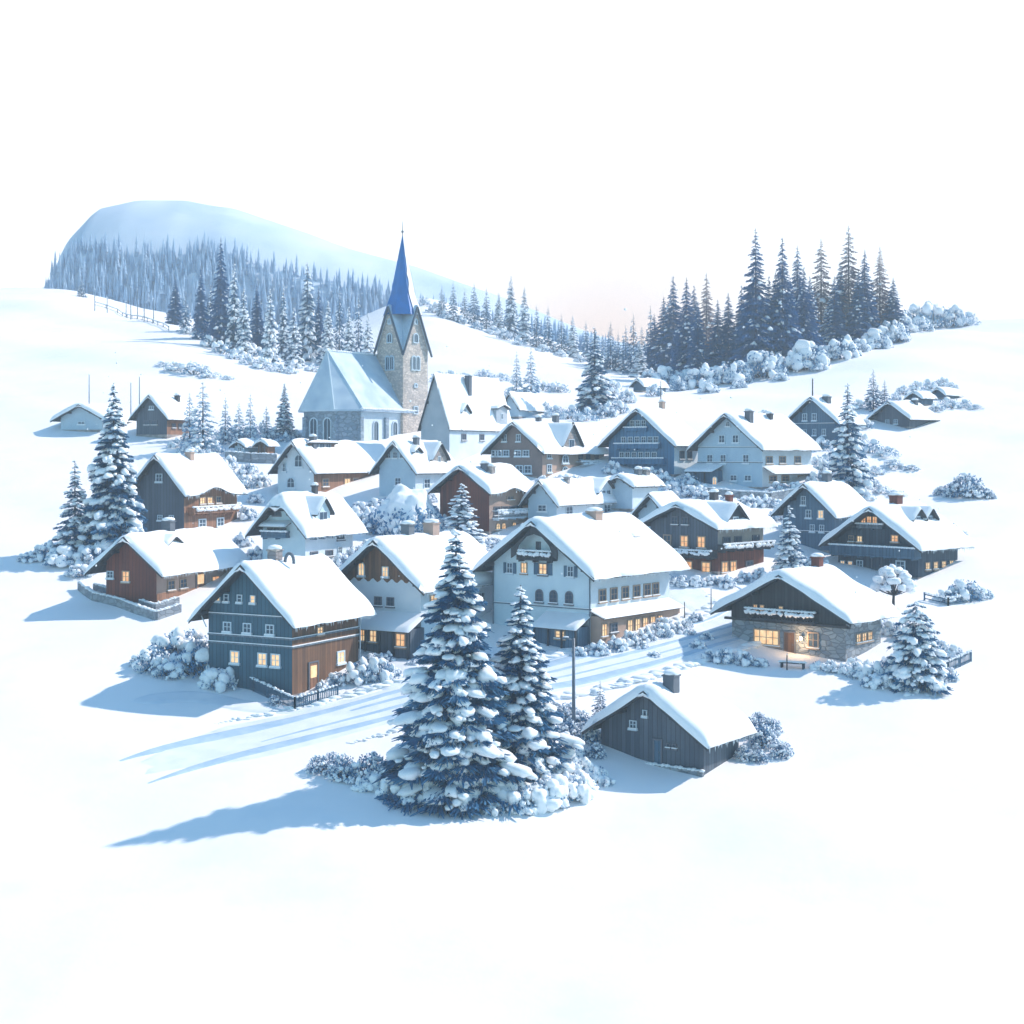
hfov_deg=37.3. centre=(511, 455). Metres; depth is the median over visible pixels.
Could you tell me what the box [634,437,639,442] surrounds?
window
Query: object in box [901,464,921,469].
snowy shrub
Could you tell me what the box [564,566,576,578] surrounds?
window
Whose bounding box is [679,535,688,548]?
window
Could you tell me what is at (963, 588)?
snowy shrub
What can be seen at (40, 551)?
snowy shrub
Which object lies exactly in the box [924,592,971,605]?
rail fence
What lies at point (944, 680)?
snowy shrub
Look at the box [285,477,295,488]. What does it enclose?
window
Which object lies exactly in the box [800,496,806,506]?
window
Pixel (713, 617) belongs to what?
tyre track
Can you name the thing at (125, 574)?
window
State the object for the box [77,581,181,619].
terrace wall
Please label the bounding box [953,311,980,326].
round tree
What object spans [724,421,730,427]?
window
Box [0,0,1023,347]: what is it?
sky
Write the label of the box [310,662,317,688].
door
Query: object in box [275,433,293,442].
snowy shrub
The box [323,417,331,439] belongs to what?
window
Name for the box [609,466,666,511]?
house
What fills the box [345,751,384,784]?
snowy shrub
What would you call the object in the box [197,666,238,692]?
snowy shrub
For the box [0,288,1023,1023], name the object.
ground
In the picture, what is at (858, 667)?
snowy shrub
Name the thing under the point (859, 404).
snowy shrub
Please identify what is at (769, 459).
window
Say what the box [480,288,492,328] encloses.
spruce tree
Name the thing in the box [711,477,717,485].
window
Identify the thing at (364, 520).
snowy shrub
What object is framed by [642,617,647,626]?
window
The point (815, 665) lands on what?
snowy shrub
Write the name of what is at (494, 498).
dark red house
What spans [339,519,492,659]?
timber gable house
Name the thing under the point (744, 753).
snowy shrub
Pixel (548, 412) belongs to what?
snowy shrub
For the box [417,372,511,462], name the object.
rectory
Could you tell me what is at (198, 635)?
snowy shrub
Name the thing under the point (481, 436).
window
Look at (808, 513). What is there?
window
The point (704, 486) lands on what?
snowy shrub
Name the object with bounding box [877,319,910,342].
snowy shrub
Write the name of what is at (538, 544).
window
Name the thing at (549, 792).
snowy shrub
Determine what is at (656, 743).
door
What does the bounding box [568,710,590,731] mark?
snowy shrub
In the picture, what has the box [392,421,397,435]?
window
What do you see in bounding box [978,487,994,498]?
snowy shrub
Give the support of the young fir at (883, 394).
on the ground
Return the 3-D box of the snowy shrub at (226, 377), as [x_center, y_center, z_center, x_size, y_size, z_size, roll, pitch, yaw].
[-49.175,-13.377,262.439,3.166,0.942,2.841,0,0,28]
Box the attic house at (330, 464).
[267,434,385,493]
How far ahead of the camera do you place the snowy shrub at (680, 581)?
149.60 m
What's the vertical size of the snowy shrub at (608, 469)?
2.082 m
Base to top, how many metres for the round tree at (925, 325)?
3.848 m
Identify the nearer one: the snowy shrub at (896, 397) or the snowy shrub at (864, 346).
the snowy shrub at (896, 397)
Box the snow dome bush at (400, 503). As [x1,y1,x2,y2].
[364,484,447,534]
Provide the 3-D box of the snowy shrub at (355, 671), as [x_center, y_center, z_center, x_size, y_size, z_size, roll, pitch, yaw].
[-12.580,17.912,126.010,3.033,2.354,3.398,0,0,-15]
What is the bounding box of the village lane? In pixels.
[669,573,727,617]
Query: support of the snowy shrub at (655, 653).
on the ground
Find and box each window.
[76,421,85,425]
[105,571,113,579]
[120,571,130,583]
[143,420,149,425]
[150,420,157,425]
[154,474,162,482]
[156,515,162,521]
[166,579,176,591]
[179,578,188,589]
[198,518,205,526]
[199,497,206,505]
[206,496,213,504]
[211,575,219,580]
[215,496,222,504]
[216,517,223,527]
[221,621,231,633]
[222,594,229,603]
[228,650,240,665]
[235,594,242,603]
[241,623,251,634]
[248,595,256,604]
[256,652,267,667]
[264,624,274,636]
[269,653,280,668]
[272,511,281,516]
[281,463,286,472]
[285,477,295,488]
[293,454,302,467]
[309,417,317,438]
[316,626,324,636]
[322,478,329,487]
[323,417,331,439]
[325,550,333,557]
[336,535,345,540]
[336,650,346,665]
[337,546,341,552]
[344,478,350,483]
[357,562,365,577]
[358,630,367,642]
[368,631,377,643]
[373,420,378,440]
[373,596,382,607]
[380,566,389,578]
[385,355,388,370]
[385,597,394,607]
[386,333,392,342]
[389,355,393,370]
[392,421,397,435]
[392,452,397,458]
[393,477,401,486]
[394,632,405,648]
[411,355,416,370]
[413,333,418,343]
[413,406,418,413]
[416,356,420,370]
[423,478,430,489]
[461,434,467,440]
[477,591,484,600]
[479,434,484,441]
[490,450,497,456]
[493,506,500,516]
[495,450,501,456]
[495,522,501,530]
[501,434,506,442]
[501,506,508,516]
[501,522,505,529]
[502,450,509,456]
[503,562,515,574]
[506,495,515,500]
[509,506,515,515]
[514,450,521,456]
[515,434,520,442]
[515,465,522,473]
[519,562,527,574]
[522,450,529,457]
[523,465,531,474]
[534,562,551,576]
[534,589,543,603]
[536,504,547,512]
[536,541,540,549]
[546,464,552,473]
[548,590,557,604]
[553,630,565,640]
[561,454,569,464]
[563,591,573,605]
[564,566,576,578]
[565,506,572,513]
[598,588,607,603]
[601,623,608,638]
[603,504,610,512]
[609,587,618,602]
[609,622,619,634]
[621,586,630,600]
[627,619,633,631]
[627,720,637,730]
[630,420,634,425]
[631,452,636,456]
[632,584,641,598]
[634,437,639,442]
[634,618,640,630]
[635,420,639,425]
[641,420,645,425]
[641,710,647,718]
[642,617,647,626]
[643,583,651,597]
[647,436,652,442]
[650,615,655,623]
[651,452,656,456]
[652,582,660,596]
[653,436,658,441]
[663,534,671,546]
[664,743,670,749]
[670,516,678,525]
[671,744,677,750]
[679,451,685,459]
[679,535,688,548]
[680,517,688,526]
[685,560,692,568]
[687,451,692,459]
[696,536,706,549]
[701,561,711,573]
[706,454,712,463]
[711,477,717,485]
[717,435,725,443]
[719,454,726,464]
[721,561,729,573]
[722,536,730,548]
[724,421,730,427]
[729,475,737,481]
[730,560,736,571]
[731,435,739,443]
[734,536,741,542]
[741,454,749,464]
[743,475,751,481]
[745,560,752,566]
[752,535,759,540]
[753,628,779,647]
[765,456,773,464]
[769,475,776,482]
[779,456,786,464]
[781,475,788,482]
[794,456,801,463]
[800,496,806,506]
[801,413,807,421]
[804,510,811,518]
[806,632,819,649]
[809,524,815,532]
[811,413,816,421]
[811,429,816,435]
[817,510,824,519]
[818,525,824,533]
[847,535,854,542]
[855,536,862,543]
[855,633,862,644]
[856,560,862,566]
[861,632,868,643]
[866,516,871,526]
[867,631,873,642]
[872,516,877,526]
[889,535,899,543]
[895,560,905,569]
[925,562,931,570]
[933,561,939,570]
[941,561,945,567]
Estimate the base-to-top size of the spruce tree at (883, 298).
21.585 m
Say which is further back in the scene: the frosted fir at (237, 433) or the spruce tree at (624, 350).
the spruce tree at (624, 350)
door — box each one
[197,572,204,587]
[260,443,263,452]
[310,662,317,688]
[654,740,659,763]
[784,632,793,652]
[872,554,880,570]
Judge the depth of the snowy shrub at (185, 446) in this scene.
206.10 m
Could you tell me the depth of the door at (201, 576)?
151.26 m
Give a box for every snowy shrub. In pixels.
[16,551,37,562]
[33,540,57,561]
[41,545,82,567]
[64,564,95,577]
[72,541,103,564]
[129,654,139,666]
[132,647,169,673]
[147,626,200,661]
[151,657,186,679]
[154,361,171,366]
[163,362,185,370]
[166,437,183,447]
[169,629,208,654]
[172,640,209,678]
[177,361,211,374]
[177,442,194,452]
[178,326,192,333]
[190,330,202,339]
[190,445,207,452]
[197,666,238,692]
[198,370,222,377]
[200,335,216,346]
[206,441,225,453]
[211,340,231,353]
[212,427,231,439]
[219,375,233,379]
[223,455,239,468]
[225,347,244,359]
[225,460,235,472]
[232,531,253,546]
[237,463,258,473]
[237,474,255,488]
[238,506,258,520]
[239,353,257,364]
[246,493,264,502]
[246,545,262,559]
[251,343,262,356]
[251,357,270,368]
[252,471,270,487]
[255,422,263,433]
[264,426,282,439]
[266,362,285,371]
[267,695,282,706]
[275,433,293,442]
[281,366,298,373]
[291,429,301,437]
[304,363,318,371]
[305,755,332,774]
[315,680,328,691]
[323,751,341,762]
[324,753,359,783]
[325,671,349,686]
[333,552,349,565]
[344,656,378,685]
[345,546,361,556]
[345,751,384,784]
[350,777,374,792]
[351,501,368,511]
[352,506,362,514]
[357,508,374,520]
[362,516,372,532]
[362,656,399,682]
[364,763,393,791]
[365,653,384,662]
[367,498,383,506]
[369,506,377,511]
[375,777,400,798]
[379,650,395,661]
[394,668,403,676]
[398,792,417,808]
[405,659,418,665]
[416,777,438,805]
[418,296,430,304]
[425,301,442,312]
[427,493,438,502]
[439,310,452,318]
[446,369,457,374]
[454,314,467,323]
[469,321,483,329]
[471,788,480,794]
[474,368,492,376]
[477,539,489,550]
[482,782,508,804]
[482,802,504,816]
[484,326,500,334]
[485,537,501,547]
[490,372,511,381]
[494,328,514,339]
[500,804,514,814]
[504,387,519,395]
[505,780,536,812]
[511,802,537,815]
[512,338,526,345]
[528,772,572,813]
[531,379,551,390]
[533,475,547,482]
[535,344,549,352]
[544,401,552,410]
[544,405,562,417]
[545,698,561,711]
[547,381,570,392]
[553,350,567,356]
[556,702,580,721]
[558,718,582,737]
[559,404,580,419]
[561,745,583,768]
[562,771,595,804]
[566,757,597,782]
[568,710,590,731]
[571,646,588,656]
[572,406,599,421]
[573,355,585,362]
[578,729,602,744]
[585,742,606,759]
[587,639,610,656]
[589,764,608,780]
[590,777,598,791]
[596,401,618,417]
[598,776,615,786]
[601,460,621,474]
[602,380,621,393]
[607,635,629,651]
[612,400,630,413]
[614,388,637,402]
[621,629,642,646]
[635,641,648,648]
[637,626,657,642]
[640,367,656,377]
[644,383,664,396]
[647,651,661,657]
[650,466,663,474]
[651,365,680,383]
[651,623,674,637]
[654,617,672,626]
[656,471,674,484]
[660,484,679,494]
[667,376,688,390]
[669,481,686,491]
[670,575,689,587]
[670,621,685,633]
[671,381,689,390]
[677,473,701,485]
[678,368,689,378]
[678,485,698,497]
[681,620,693,628]
[684,362,721,388]
[684,628,696,635]
[688,638,706,648]
[689,575,706,587]
[689,611,703,622]
[692,488,708,499]
[697,382,720,392]
[698,483,710,489]
[698,631,714,640]
[700,649,715,661]
[705,574,717,585]
[712,648,735,664]
[715,360,754,383]
[716,574,736,588]
[730,380,748,387]
[733,649,755,666]
[733,745,754,762]
[734,570,751,583]
[740,494,759,507]
[743,350,788,378]
[748,715,761,737]
[748,723,779,749]
[751,567,763,579]
[751,749,769,764]
[752,658,769,667]
[752,711,767,724]
[756,493,773,507]
[760,717,782,735]
[767,499,781,507]
[768,510,782,520]
[768,740,794,759]
[769,481,786,490]
[772,372,788,380]
[783,339,829,370]
[785,481,799,488]
[798,558,808,565]
[803,471,821,482]
[806,555,810,565]
[808,660,822,669]
[809,362,829,370]
[812,455,829,466]
[816,436,832,448]
[816,460,834,470]
[821,659,838,674]
[822,447,842,460]
[823,334,862,359]
[837,662,853,674]
[846,657,862,666]
[846,661,867,678]
[852,399,865,409]
[853,338,871,351]
[854,432,869,445]
[858,659,886,680]
[859,419,873,428]
[859,439,884,453]
[859,462,870,473]
[860,673,880,687]
[861,328,893,348]
[862,476,879,487]
[862,492,876,501]
[868,465,887,474]
[869,673,894,689]
[872,484,891,493]
[874,446,900,457]
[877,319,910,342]
[879,653,892,665]
[881,620,897,635]
[882,458,904,468]
[884,665,894,679]
[885,489,907,496]
[889,392,902,399]
[892,622,911,638]
[895,384,910,394]
[897,679,921,692]
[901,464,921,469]
[907,380,923,390]
[921,378,937,388]
[924,673,947,688]
[928,402,946,411]
[932,486,944,495]
[933,589,963,602]
[934,640,948,651]
[936,377,948,386]
[936,397,961,408]
[940,482,961,497]
[944,644,964,658]
[945,382,958,388]
[945,667,959,681]
[947,472,984,497]
[948,579,985,601]
[956,399,973,407]
[966,404,982,409]
[972,587,994,599]
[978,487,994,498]
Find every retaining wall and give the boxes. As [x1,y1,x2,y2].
[225,451,276,463]
[708,487,795,499]
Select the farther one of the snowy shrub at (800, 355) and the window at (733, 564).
the snowy shrub at (800, 355)
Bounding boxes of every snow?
[93,583,179,609]
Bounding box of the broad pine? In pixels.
[881,601,956,697]
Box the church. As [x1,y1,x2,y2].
[298,221,432,440]
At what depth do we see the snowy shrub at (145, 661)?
127.27 m
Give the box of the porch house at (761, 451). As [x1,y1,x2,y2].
[683,408,821,489]
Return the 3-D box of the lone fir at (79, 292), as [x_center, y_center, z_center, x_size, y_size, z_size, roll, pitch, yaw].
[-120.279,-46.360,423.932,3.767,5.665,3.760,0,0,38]
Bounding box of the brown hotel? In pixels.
[480,413,608,477]
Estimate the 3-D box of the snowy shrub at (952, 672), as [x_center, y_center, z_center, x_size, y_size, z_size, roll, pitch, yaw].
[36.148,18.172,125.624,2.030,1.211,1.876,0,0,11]
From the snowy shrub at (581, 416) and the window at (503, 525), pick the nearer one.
the window at (503, 525)
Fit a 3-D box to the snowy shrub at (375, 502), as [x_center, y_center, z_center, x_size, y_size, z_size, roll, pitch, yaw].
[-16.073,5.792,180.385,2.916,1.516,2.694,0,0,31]
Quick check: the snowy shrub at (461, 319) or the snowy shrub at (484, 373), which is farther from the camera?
the snowy shrub at (461, 319)
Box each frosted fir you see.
[180,394,197,442]
[187,382,222,452]
[217,400,232,444]
[231,403,246,442]
[243,395,257,439]
[259,406,274,439]
[510,355,524,391]
[522,348,541,393]
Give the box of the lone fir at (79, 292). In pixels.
[77,279,87,297]
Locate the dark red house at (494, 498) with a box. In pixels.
[427,460,533,534]
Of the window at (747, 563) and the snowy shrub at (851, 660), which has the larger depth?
the window at (747, 563)
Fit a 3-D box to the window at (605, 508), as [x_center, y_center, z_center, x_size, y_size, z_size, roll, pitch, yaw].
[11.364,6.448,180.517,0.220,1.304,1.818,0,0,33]
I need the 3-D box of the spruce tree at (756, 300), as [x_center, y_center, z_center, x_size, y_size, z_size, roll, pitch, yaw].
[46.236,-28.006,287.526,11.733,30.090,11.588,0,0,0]
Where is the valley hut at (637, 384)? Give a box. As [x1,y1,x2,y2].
[629,377,668,392]
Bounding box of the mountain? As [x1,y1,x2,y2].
[53,200,646,352]
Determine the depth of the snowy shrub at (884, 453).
204.80 m
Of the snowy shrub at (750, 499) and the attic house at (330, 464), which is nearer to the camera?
the snowy shrub at (750, 499)
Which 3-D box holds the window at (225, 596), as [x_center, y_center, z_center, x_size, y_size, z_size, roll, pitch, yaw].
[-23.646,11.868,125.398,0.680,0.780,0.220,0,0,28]
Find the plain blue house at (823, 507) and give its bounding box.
[770,470,869,552]
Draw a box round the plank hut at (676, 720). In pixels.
[580,669,757,776]
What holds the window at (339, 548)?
in the plaster house at (313, 521)
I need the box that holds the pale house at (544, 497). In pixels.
[518,474,616,518]
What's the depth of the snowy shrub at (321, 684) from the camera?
124.04 m
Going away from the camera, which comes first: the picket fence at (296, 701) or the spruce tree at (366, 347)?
the picket fence at (296, 701)
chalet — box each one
[471,507,689,648]
[640,489,777,574]
[818,492,975,579]
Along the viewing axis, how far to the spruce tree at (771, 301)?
288.55 m
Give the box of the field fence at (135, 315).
[95,301,168,330]
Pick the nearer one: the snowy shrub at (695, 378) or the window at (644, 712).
the window at (644, 712)
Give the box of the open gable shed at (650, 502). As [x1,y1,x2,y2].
[630,490,679,527]
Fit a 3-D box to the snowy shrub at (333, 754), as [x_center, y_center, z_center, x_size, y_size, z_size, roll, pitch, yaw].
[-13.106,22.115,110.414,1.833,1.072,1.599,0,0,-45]
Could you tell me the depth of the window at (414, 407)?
219.12 m
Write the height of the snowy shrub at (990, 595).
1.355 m
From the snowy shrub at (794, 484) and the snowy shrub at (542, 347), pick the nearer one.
the snowy shrub at (794, 484)
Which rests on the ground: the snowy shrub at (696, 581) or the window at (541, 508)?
the snowy shrub at (696, 581)
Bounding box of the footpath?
[133,691,357,713]
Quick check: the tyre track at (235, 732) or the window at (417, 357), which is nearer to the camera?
the tyre track at (235, 732)
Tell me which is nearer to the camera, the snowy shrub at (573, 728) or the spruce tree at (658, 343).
the snowy shrub at (573, 728)
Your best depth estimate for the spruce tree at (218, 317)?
323.67 m
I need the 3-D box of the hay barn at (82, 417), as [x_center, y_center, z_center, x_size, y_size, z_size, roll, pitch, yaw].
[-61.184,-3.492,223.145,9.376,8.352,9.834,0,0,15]
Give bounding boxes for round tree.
[899,303,933,325]
[901,313,918,332]
[910,316,935,330]
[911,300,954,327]
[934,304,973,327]
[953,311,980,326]
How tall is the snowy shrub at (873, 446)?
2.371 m
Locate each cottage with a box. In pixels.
[505,391,553,418]
[709,553,901,661]
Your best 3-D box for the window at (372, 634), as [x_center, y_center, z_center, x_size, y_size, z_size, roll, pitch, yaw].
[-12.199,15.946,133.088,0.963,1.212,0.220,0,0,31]
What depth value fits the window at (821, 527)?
164.23 m
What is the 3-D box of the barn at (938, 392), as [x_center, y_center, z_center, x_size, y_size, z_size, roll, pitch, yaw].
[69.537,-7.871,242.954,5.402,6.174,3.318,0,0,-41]
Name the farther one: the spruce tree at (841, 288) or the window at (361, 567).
the spruce tree at (841, 288)
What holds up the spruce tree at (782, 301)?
on the ground
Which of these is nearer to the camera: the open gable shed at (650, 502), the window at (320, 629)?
the window at (320, 629)
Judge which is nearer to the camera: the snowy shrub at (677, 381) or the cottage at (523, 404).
the cottage at (523, 404)
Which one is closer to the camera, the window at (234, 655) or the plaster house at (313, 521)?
the window at (234, 655)
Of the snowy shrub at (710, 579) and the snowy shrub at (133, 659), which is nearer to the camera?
the snowy shrub at (133, 659)
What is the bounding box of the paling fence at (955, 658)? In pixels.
[944,650,971,668]
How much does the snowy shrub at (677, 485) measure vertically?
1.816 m
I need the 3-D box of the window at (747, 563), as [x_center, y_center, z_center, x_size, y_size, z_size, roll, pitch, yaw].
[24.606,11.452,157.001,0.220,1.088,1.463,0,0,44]
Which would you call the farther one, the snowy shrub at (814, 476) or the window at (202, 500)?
the snowy shrub at (814, 476)
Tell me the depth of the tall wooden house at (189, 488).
168.70 m
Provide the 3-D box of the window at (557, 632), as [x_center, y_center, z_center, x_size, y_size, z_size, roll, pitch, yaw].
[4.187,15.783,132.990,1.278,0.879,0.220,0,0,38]
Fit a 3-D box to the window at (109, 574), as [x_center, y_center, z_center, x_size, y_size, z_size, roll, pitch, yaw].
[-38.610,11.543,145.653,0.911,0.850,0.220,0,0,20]
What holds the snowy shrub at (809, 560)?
on the ground
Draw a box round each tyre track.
[119,634,664,760]
[148,637,740,783]
[261,632,731,741]
[350,586,741,710]
[548,611,727,660]
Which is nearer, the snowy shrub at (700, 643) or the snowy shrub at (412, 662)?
the snowy shrub at (412, 662)
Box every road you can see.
[141,590,744,773]
[376,647,551,689]
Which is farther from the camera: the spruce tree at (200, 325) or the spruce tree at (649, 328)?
the spruce tree at (649, 328)
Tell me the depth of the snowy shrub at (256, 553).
159.02 m
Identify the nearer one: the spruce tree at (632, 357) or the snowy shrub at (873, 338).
the snowy shrub at (873, 338)
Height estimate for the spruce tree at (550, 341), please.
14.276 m
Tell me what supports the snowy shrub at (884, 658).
on the ground
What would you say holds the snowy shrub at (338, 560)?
on the ground
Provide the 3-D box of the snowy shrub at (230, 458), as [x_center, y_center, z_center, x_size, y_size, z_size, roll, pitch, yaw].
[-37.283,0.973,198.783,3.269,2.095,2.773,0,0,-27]
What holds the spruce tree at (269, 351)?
on the ground
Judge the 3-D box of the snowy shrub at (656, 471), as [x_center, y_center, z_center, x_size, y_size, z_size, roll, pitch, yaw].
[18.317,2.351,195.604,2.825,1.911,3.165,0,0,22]
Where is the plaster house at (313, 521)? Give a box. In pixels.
[244,482,367,559]
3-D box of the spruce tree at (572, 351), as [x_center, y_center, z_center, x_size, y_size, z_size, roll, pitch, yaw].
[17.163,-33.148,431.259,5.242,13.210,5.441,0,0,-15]
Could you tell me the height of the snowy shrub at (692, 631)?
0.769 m
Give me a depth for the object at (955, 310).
376.94 m
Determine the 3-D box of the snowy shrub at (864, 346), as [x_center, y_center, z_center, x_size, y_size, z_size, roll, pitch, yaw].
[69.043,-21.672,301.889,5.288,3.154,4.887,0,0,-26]
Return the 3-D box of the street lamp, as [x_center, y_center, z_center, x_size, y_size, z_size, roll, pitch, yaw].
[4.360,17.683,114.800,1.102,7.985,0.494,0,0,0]
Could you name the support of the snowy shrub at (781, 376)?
on the ground
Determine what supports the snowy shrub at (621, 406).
on the ground
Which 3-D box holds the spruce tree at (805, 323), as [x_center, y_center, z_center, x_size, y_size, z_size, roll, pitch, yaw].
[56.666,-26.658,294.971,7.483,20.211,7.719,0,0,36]
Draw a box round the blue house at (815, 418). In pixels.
[788,394,865,445]
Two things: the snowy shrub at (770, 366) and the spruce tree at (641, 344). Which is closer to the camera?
the snowy shrub at (770, 366)
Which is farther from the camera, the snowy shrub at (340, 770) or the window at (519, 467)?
the window at (519, 467)
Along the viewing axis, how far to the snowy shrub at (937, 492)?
186.22 m
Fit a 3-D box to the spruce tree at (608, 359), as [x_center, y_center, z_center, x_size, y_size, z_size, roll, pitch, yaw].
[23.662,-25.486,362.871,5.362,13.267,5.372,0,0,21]
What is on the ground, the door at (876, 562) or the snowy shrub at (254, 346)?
the snowy shrub at (254, 346)
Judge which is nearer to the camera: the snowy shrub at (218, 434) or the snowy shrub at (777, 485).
the snowy shrub at (777, 485)
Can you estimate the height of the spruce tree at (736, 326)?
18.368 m
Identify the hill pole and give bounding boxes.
[130,287,130,319]
[130,382,130,414]
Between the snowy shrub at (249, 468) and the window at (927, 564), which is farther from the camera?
the snowy shrub at (249, 468)
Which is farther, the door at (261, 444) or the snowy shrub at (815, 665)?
the door at (261, 444)
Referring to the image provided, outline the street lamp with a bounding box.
[562,636,575,734]
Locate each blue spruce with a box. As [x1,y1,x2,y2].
[52,461,92,554]
[274,383,296,440]
[572,327,617,414]
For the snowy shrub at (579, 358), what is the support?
on the ground
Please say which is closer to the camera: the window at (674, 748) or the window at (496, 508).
the window at (674, 748)
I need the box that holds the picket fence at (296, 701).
[249,677,338,708]
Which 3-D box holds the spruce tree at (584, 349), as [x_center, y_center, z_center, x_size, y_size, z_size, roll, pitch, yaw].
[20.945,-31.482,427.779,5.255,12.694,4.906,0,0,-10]
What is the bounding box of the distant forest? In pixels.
[42,230,642,358]
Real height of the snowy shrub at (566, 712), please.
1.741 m
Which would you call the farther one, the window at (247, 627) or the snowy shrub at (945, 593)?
the snowy shrub at (945, 593)
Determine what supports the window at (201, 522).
in the tall wooden house at (189, 488)
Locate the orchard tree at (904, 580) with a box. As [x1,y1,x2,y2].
[870,561,917,605]
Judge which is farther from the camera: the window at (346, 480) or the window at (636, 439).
the window at (636, 439)
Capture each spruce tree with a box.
[165,278,183,325]
[176,292,192,331]
[191,266,208,339]
[205,238,230,348]
[205,285,213,333]
[223,263,241,351]
[233,289,255,357]
[249,282,264,354]
[260,289,280,366]
[275,285,290,359]
[283,308,304,368]
[296,263,320,361]
[312,286,324,359]
[316,301,335,362]
[333,287,345,350]
[342,307,355,351]
[352,294,363,351]
[361,313,374,352]
[435,291,447,316]
[446,284,459,322]
[460,291,470,323]
[468,283,481,324]
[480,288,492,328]
[491,293,504,330]
[503,276,518,338]
[514,288,532,344]
[530,305,545,347]
[542,309,556,352]
[553,313,567,353]
[566,316,579,358]
[581,321,591,361]
[588,327,600,364]
[599,337,609,368]
[604,321,619,368]
[609,332,624,370]
[616,325,632,371]
[621,313,639,373]
[628,344,648,376]
[634,327,645,359]
[642,306,653,361]
[643,314,657,370]
[646,299,673,371]
[652,277,684,371]
[669,277,696,372]
[684,304,710,368]
[687,286,707,340]
[699,273,715,354]
[703,300,730,366]
[712,294,738,365]
[724,285,744,366]
[727,228,782,364]
[761,277,783,356]
[766,239,800,356]
[771,271,784,352]
[780,277,803,351]
[790,245,810,320]
[795,268,820,351]
[806,277,825,345]
[810,239,833,336]
[819,297,836,343]
[820,275,848,347]
[833,263,851,332]
[835,225,871,346]
[844,273,870,342]
[850,252,880,334]
[870,248,892,326]
[880,278,908,340]
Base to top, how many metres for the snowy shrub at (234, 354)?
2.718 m
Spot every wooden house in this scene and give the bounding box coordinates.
[84,517,248,603]
[132,449,247,531]
[187,545,376,698]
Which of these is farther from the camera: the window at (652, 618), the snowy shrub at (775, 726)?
the window at (652, 618)
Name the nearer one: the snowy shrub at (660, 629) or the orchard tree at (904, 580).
the snowy shrub at (660, 629)
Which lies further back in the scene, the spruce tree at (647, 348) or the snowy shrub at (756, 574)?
the spruce tree at (647, 348)
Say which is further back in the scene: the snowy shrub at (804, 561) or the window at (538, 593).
the snowy shrub at (804, 561)
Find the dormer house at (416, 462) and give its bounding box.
[368,435,457,495]
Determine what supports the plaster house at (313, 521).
on the ground
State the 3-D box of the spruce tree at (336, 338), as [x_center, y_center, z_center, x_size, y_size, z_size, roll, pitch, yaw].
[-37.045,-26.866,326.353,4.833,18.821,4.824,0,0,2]
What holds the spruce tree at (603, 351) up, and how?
on the ground
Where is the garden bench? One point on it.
(781, 662)
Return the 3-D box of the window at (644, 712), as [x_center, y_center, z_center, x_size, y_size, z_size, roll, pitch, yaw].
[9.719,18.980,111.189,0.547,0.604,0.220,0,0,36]
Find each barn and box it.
[50,403,133,431]
[866,398,940,428]
[903,390,937,405]
[931,386,963,398]
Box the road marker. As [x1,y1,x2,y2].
[786,654,787,669]
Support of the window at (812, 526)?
in the plain blue house at (823, 507)
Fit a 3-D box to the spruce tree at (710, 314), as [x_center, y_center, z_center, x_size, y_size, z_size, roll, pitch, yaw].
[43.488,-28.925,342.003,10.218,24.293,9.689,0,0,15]
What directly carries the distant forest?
on the mountain
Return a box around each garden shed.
[228,438,257,452]
[252,438,280,452]
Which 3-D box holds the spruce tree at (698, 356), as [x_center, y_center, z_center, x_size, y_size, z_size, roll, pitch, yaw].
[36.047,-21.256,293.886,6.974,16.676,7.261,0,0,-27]
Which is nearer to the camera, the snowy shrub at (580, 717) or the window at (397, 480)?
the snowy shrub at (580, 717)
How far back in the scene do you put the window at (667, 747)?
109.98 m
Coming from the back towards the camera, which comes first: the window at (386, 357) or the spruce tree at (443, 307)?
the spruce tree at (443, 307)
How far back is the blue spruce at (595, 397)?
235.60 m
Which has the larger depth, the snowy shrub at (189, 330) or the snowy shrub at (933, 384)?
the snowy shrub at (189, 330)
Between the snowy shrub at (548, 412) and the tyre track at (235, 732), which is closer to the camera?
the tyre track at (235, 732)
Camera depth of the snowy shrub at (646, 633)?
134.64 m
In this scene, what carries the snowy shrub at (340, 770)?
on the ground
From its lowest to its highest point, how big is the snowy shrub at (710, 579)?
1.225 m
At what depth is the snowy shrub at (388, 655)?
130.80 m
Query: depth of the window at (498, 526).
170.00 m
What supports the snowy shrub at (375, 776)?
on the ground
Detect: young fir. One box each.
[591,684,606,716]
[877,382,889,407]
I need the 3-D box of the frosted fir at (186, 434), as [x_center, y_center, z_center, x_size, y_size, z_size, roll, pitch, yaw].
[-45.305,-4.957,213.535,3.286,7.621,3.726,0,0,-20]
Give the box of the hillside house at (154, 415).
[128,393,200,438]
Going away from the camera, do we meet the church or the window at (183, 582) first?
the window at (183, 582)
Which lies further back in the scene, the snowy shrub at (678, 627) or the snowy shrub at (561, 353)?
the snowy shrub at (561, 353)
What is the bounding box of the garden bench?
[778,660,806,669]
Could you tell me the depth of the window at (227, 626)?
125.34 m
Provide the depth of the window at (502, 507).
170.94 m
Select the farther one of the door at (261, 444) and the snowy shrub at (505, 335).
the snowy shrub at (505, 335)
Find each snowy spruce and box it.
[73,383,147,558]
[372,527,537,819]
[443,483,490,550]
[489,585,584,783]
[771,505,807,570]
[827,383,873,496]
[859,369,881,411]
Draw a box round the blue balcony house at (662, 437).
[597,399,698,476]
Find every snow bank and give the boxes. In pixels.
[218,590,717,723]
[346,641,762,743]
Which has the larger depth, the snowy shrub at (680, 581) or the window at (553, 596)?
the snowy shrub at (680, 581)
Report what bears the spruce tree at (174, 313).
on the ground
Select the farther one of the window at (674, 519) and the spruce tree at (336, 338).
the spruce tree at (336, 338)

